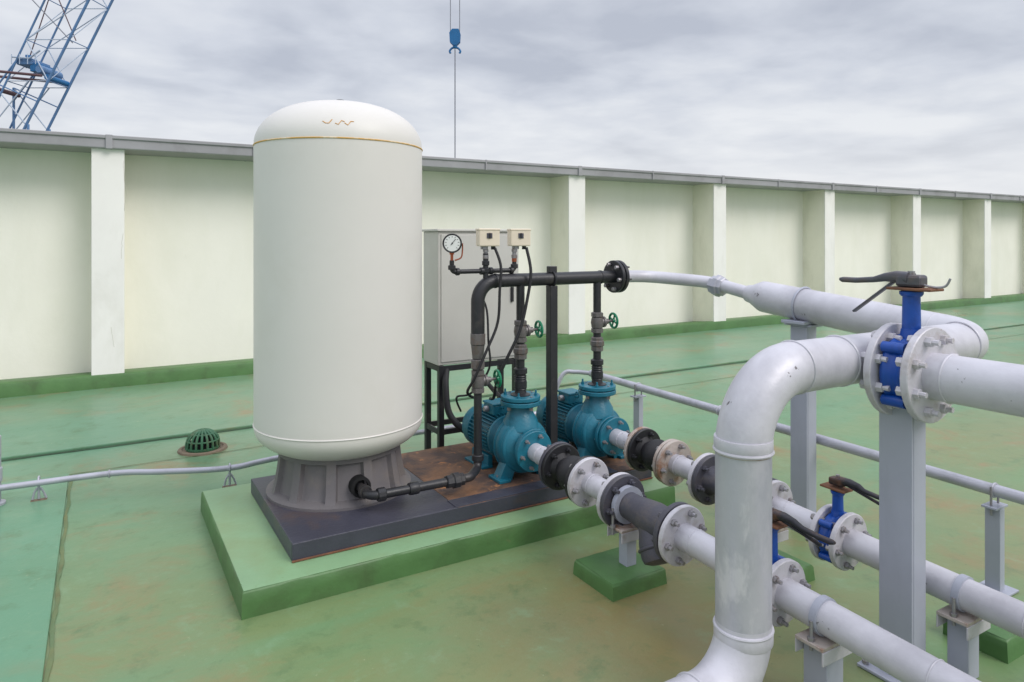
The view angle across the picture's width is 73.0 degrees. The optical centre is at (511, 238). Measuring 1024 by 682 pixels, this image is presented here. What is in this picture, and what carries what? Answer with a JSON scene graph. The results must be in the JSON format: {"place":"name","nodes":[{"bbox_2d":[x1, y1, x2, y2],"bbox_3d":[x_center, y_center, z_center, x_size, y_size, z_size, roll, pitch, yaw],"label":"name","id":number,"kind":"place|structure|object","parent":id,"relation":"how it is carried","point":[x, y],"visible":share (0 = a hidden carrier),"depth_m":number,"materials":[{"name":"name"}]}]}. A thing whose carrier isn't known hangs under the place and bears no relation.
{"place":"outdoors","nodes":[
{"label":"outdoors","id":0,"kind":"place"},
{"bbox_2d":[0,0,113,130],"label":"lattice crane","id":1,"kind":"object","parent":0,"point":[41,69],"visible":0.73,"depth_m":39.63,"materials":[{"name":"blue metal"}]},
{"bbox_2d":[449,0,460,157],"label":"crane hook","id":2,"kind":"object","parent":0,"point":[455,36],"visible":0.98,"depth_m":29.98,"materials":[{"name":"blue metal"}]},
{"bbox_2d":[0,0,1023,194],"label":"sky","id":3,"kind":"structure","parent":0,"point":[923,94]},
{"bbox_2d":[1,325,1023,681],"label":"floor","id":4,"kind":"structure","parent":0,"point":[145,591],"depth_m":2.97,"materials":[{"name":"green paint"}]},
{"bbox_2d":[0,474,68,681],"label":"raised side slab","id":5,"kind":"structure","parent":4,"relation":"on","point":[30,535],"depth_m":3.07,"materials":[{"name":"green paint"}]},
{"bbox_2d":[0,435,5,505],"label":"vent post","id":6,"kind":"object","parent":5,"relation":"on","point":[2,501],"visible":1,"depth_m":3.87,"materials":[{"name":"grey metal"}]},
{"bbox_2d":[30,476,46,501],"bbox_3d":[-2.691,1.424,3.938,0.081,0.150,0.052,0,0,-31],"label":"conduit clip","id":7,"kind":"object","parent":5,"relation":"on","point":[38,488],"visible":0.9,"depth_m":3.93,"materials":[{"name":"grey metal"}]},
{"bbox_2d":[177,428,227,455],"bbox_3d":[-2.201,1.429,4.928,0.330,0.142,0.330,0,0,-31],"label":"roof drain","id":8,"kind":"object","parent":4,"relation":"on","point":[204,441],"visible":1,"depth_m":4.86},
{"bbox_2d":[222,463,236,487],"bbox_3d":[-1.695,1.424,4.159,0.081,0.150,0.052,0,0,-31],"label":"conduit clip","id":9,"kind":"object","parent":4,"relation":"on","point":[229,475],"visible":0.93,"depth_m":4.16,"materials":[{"name":"grey metal"}]},
{"bbox_2d":[201,477,674,619],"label":"concrete plinth","id":10,"kind":"structure","parent":4,"relation":"on","point":[263,574],"depth_m":3.16,"materials":[{"name":"green paint"}]},
{"bbox_2d":[251,441,652,562],"bbox_3d":[-0.305,1.347,3.888,2.042,0.082,0.948,0,0,-31],"label":"steel base plate","id":11,"kind":"object","parent":10,"relation":"on","point":[301,535],"visible":0.58,"depth_m":3.41,"materials":[{"name":"grey metal"}]},
{"bbox_2d":[253,99,422,511],"bbox_3d":[-0.914,0.287,3.681,0.873,2.046,0.873,0,0,-31],"label":"pressure tank","id":12,"kind":"object","parent":11,"relation":"on","point":[337,303],"visible":0.97,"depth_m":3.31,"materials":[{"name":"metal"}]},
{"bbox_2d":[422,229,517,449],"bbox_3d":[-0.265,0.664,4.590,0.615,1.448,0.263,0,0,-31],"label":"electrical cabinet","id":13,"kind":"object","parent":11,"relation":"on","point":[447,311],"visible":0.58,"depth_m":4.44,"materials":[{"name":"metal"}]},
{"bbox_2d":[442,247,531,432],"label":"control cables","id":14,"kind":"object","parent":13,"relation":"attached to","point":[455,422],"visible":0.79,"depth_m":3.78,"materials":[{"name":"black rubber"}]},
{"bbox_2d":[356,248,631,501],"bbox_3d":[-0.026,0.682,3.771,1.681,1.255,0.251,0,0,-31],"label":"discharge manifold","id":15,"kind":"object","parent":11,"relation":"on","point":[614,276],"visible":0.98,"depth_m":3.82,"materials":[{"name":"black paint"}]},
{"bbox_2d":[442,234,462,260],"bbox_3d":[-0.310,0.046,3.632,0.109,0.145,0.050,0,0,-4],"label":"pressure gauge","id":16,"kind":"object","parent":15,"relation":"attached to","point":[452,244],"visible":1,"depth_m":3.61,"materials":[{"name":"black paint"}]},
{"bbox_2d":[471,369,501,393],"bbox_3d":[-0.139,0.765,3.722,0.164,0.124,0.100,0,0,-31],"label":"gate valve","id":17,"kind":"object","parent":15,"relation":"attached to","point":[482,380],"visible":0.98,"depth_m":3.69,"materials":[{"name":"grey metal"}]},
{"bbox_2d":[475,228,499,249],"bbox_3d":[-0.130,0.003,3.739,0.120,0.114,0.084,0,0,-17],"label":"pressure switch","id":18,"kind":"object","parent":15,"relation":"on","point":[486,238],"visible":1,"depth_m":3.71,"materials":[{"name":"beige paint"}]},
{"bbox_2d":[507,229,530,248],"bbox_3d":[0.039,0.003,3.840,0.120,0.114,0.084,0,0,-17],"label":"pressure switch","id":19,"kind":"object","parent":15,"relation":"on","point":[516,238],"visible":1,"depth_m":3.81,"materials":[{"name":"beige paint"}]},
{"bbox_2d":[514,320,543,342],"bbox_3d":[0.091,0.515,3.859,0.164,0.124,0.100,0,0,-31],"label":"gate valve","id":20,"kind":"object","parent":15,"relation":"on","point":[527,330],"visible":0.95,"depth_m":3.84,"materials":[{"name":"grey metal"}]},
{"bbox_2d":[591,312,618,333],"bbox_3d":[0.550,0.500,4.133,0.164,0.124,0.100,0,0,-31],"label":"gate valve","id":21,"kind":"object","parent":15,"relation":"on","point":[599,321],"visible":1,"depth_m":4.10,"materials":[{"name":"grey metal"}]},
{"bbox_2d":[462,388,548,483],"bbox_3d":[-0.036,1.072,3.986,0.360,0.473,0.675,0,0,-31],"label":"water pump","id":22,"kind":"object","parent":11,"relation":"on","point":[509,421],"visible":0.81,"depth_m":3.79,"materials":[{"name":"teal paint"}]},
{"bbox_2d":[536,379,623,458],"bbox_3d":[0.423,1.073,4.260,0.360,0.472,0.675,0,0,-31],"label":"water pump","id":23,"kind":"object","parent":11,"relation":"on","point":[580,423],"visible":0.79,"depth_m":4.06,"materials":[{"name":"teal paint"}]},
{"bbox_2d":[0,148,1021,379],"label":"parapet wall","id":24,"kind":"structure","parent":4,"relation":"on","point":[188,260],"depth_m":7.95,"materials":[{"name":"paint"}]},
{"bbox_2d":[0,128,1023,202],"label":"metal coping","id":25,"kind":"object","parent":24,"relation":"on","point":[56,141],"visible":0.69,"depth_m":9.12,"materials":[{"name":"grey metal"}]},
{"bbox_2d":[1,325,1020,681],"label":"sealant joints","id":26,"kind":"object","parent":4,"relation":"on","point":[51,629],"visible":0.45,"depth_m":3.45,"materials":[{"name":"rubber"}]},
{"bbox_2d":[0,301,1023,459],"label":"raised perimeter slab","id":27,"kind":"structure","parent":4,"relation":"on","point":[35,425],"depth_m":6.64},
{"bbox_2d":[0,293,1023,397],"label":"green upstand","id":28,"kind":"object","parent":4,"relation":"on","point":[27,386],"visible":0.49,"depth_m":7.44,"materials":[{"name":"paint"}]},
{"bbox_2d":[91,148,1023,374],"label":"pilasters","id":29,"kind":"object","parent":28,"relation":"on","point":[108,234],"visible":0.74,"depth_m":11.21,"materials":[{"name":"paint"}]},
{"bbox_2d":[111,162,125,344],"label":"hairline cracks","id":30,"kind":"object","parent":29,"relation":"attached to","point":[122,237],"visible":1,"depth_m":6.93,"materials":[{"name":"white paint"}]},
{"bbox_2d":[573,547,666,601],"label":"concrete block","id":31,"kind":"structure","parent":4,"relation":"on","point":[608,575],"depth_m":2.98,"materials":[{"name":"green paint"}]},
{"bbox_2d":[607,485,642,566],"bbox_3d":[0.510,1.265,3.050,0.190,0.351,0.102,0,0,-31],"label":"pipe stand","id":32,"kind":"object","parent":31,"relation":"on","point":[628,531],"visible":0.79,"depth_m":3.02,"materials":[{"name":"grey paint"}]},
{"bbox_2d":[630,384,645,429],"bbox_3d":[0.893,1.265,4.898,0.150,0.470,0.120,0,0,-31],"label":"conduit stand","id":33,"kind":"object","parent":4,"relation":"on","point":[637,410],"visible":0.56,"depth_m":4.88,"materials":[{"name":"grey paint"}]},
{"bbox_2d":[0,369,1023,504],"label":"galvanised conduit","id":34,"kind":"object","parent":33,"relation":"attached to","point":[998,491],"visible":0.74,"depth_m":3.95,"materials":[{"name":"grey metal"}]},
{"bbox_2d":[778,550,814,582],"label":"concrete block","id":35,"kind":"structure","parent":4,"relation":"on","point":[808,569],"depth_m":3.04,"materials":[{"name":"green paint"}]},
{"bbox_2d":[778,528,788,542],"bbox_3d":[1.136,1.266,3.074,0.210,0.348,0.102,0,0,-31],"label":"pipe stand","id":36,"kind":"object","parent":35,"relation":"on","point":[783,534],"visible":0.05,"depth_m":3.05,"materials":[{"name":"grey paint"}]},
{"bbox_2d":[599,417,1023,638],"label":"suction pipeline","id":37,"kind":"object","parent":36,"relation":"on","point":[669,462],"visible":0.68,"depth_m":2.84,"materials":[{"name":"white paint"}]},
{"bbox_2d":[818,474,878,562],"bbox_3d":[1.350,1.127,2.715,0.189,0.354,0.281,0,0,-31],"label":"butterfly valve","id":38,"kind":"object","parent":37,"relation":"attached to","point":[837,485],"visible":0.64,"depth_m":2.75,"materials":[{"name":"metal"}]},
{"bbox_2d":[781,287,821,512],"bbox_3d":[1.537,0.876,3.652,0.196,1.248,0.200,0,0,-31],"label":"pipe support post","id":39,"kind":"object","parent":4,"relation":"on","point":[803,448],"visible":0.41,"depth_m":3.62,"materials":[{"name":"grey metal"}]},
{"bbox_2d":[795,595,851,681],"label":"pipe stand","id":40,"kind":"object","parent":4,"relation":"on","point":[823,658],"visible":0.66,"depth_m":2.20,"materials":[{"name":"grey paint"}]},
{"bbox_2d":[516,430,980,681],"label":"suction pipeline","id":41,"kind":"object","parent":40,"relation":"on","point":[674,534],"visible":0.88,"depth_m":2.71,"materials":[{"name":"white paint"}]},
{"bbox_2d":[772,506,835,564],"bbox_3d":[0.944,1.119,2.322,0.189,0.379,0.301,0,0,-31],"label":"butterfly valve","id":42,"kind":"object","parent":41,"relation":"attached to","point":[781,519],"visible":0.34,"depth_m":2.34,"materials":[{"name":"metal"}]},
{"bbox_2d":[857,408,925,681],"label":"pipe support post","id":43,"kind":"object","parent":4,"relation":"on","point":[902,523],"visible":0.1,"depth_m":2.35,"materials":[{"name":"grey metal"}]},
{"bbox_2d":[629,270,1023,681],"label":"header pipe","id":44,"kind":"object","parent":43,"relation":"on","point":[942,364],"visible":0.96,"depth_m":2.16,"materials":[{"name":"grey metal"}]},
{"bbox_2d":[839,271,951,408],"bbox_3d":[1.347,0.351,2.403,0.252,0.482,0.353,0,0,-4],"label":"butterfly valve","id":45,"kind":"object","parent":44,"relation":"attached to","point":[911,285],"visible":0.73,"depth_m":2.31,"materials":[{"name":"metal"}]},
{"bbox_2d":[943,622,1023,663],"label":"concrete block","id":46,"kind":"structure","parent":4,"relation":"on","point":[1002,645],"depth_m":2.48,"materials":[{"name":"green paint"}]},
{"bbox_2d":[980,484,1018,595],"bbox_3d":[2.055,1.276,2.948,0.150,0.448,0.120,0,0,-31],"label":"conduit stand","id":47,"kind":"object","parent":4,"relation":"on","point":[994,544],"visible":0.8,"depth_m":2.93,"materials":[{"name":"grey paint"}]},
{"bbox_2d":[936,574,990,677],"bbox_3d":[1.551,1.329,2.379,0.150,0.342,0.102,0,0,-31],"label":"pipe stand","id":48,"kind":"object","parent":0,"point":[965,629],"visible":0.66,"depth_m":2.35,"materials":[{"name":"grey metal"}]}
]}

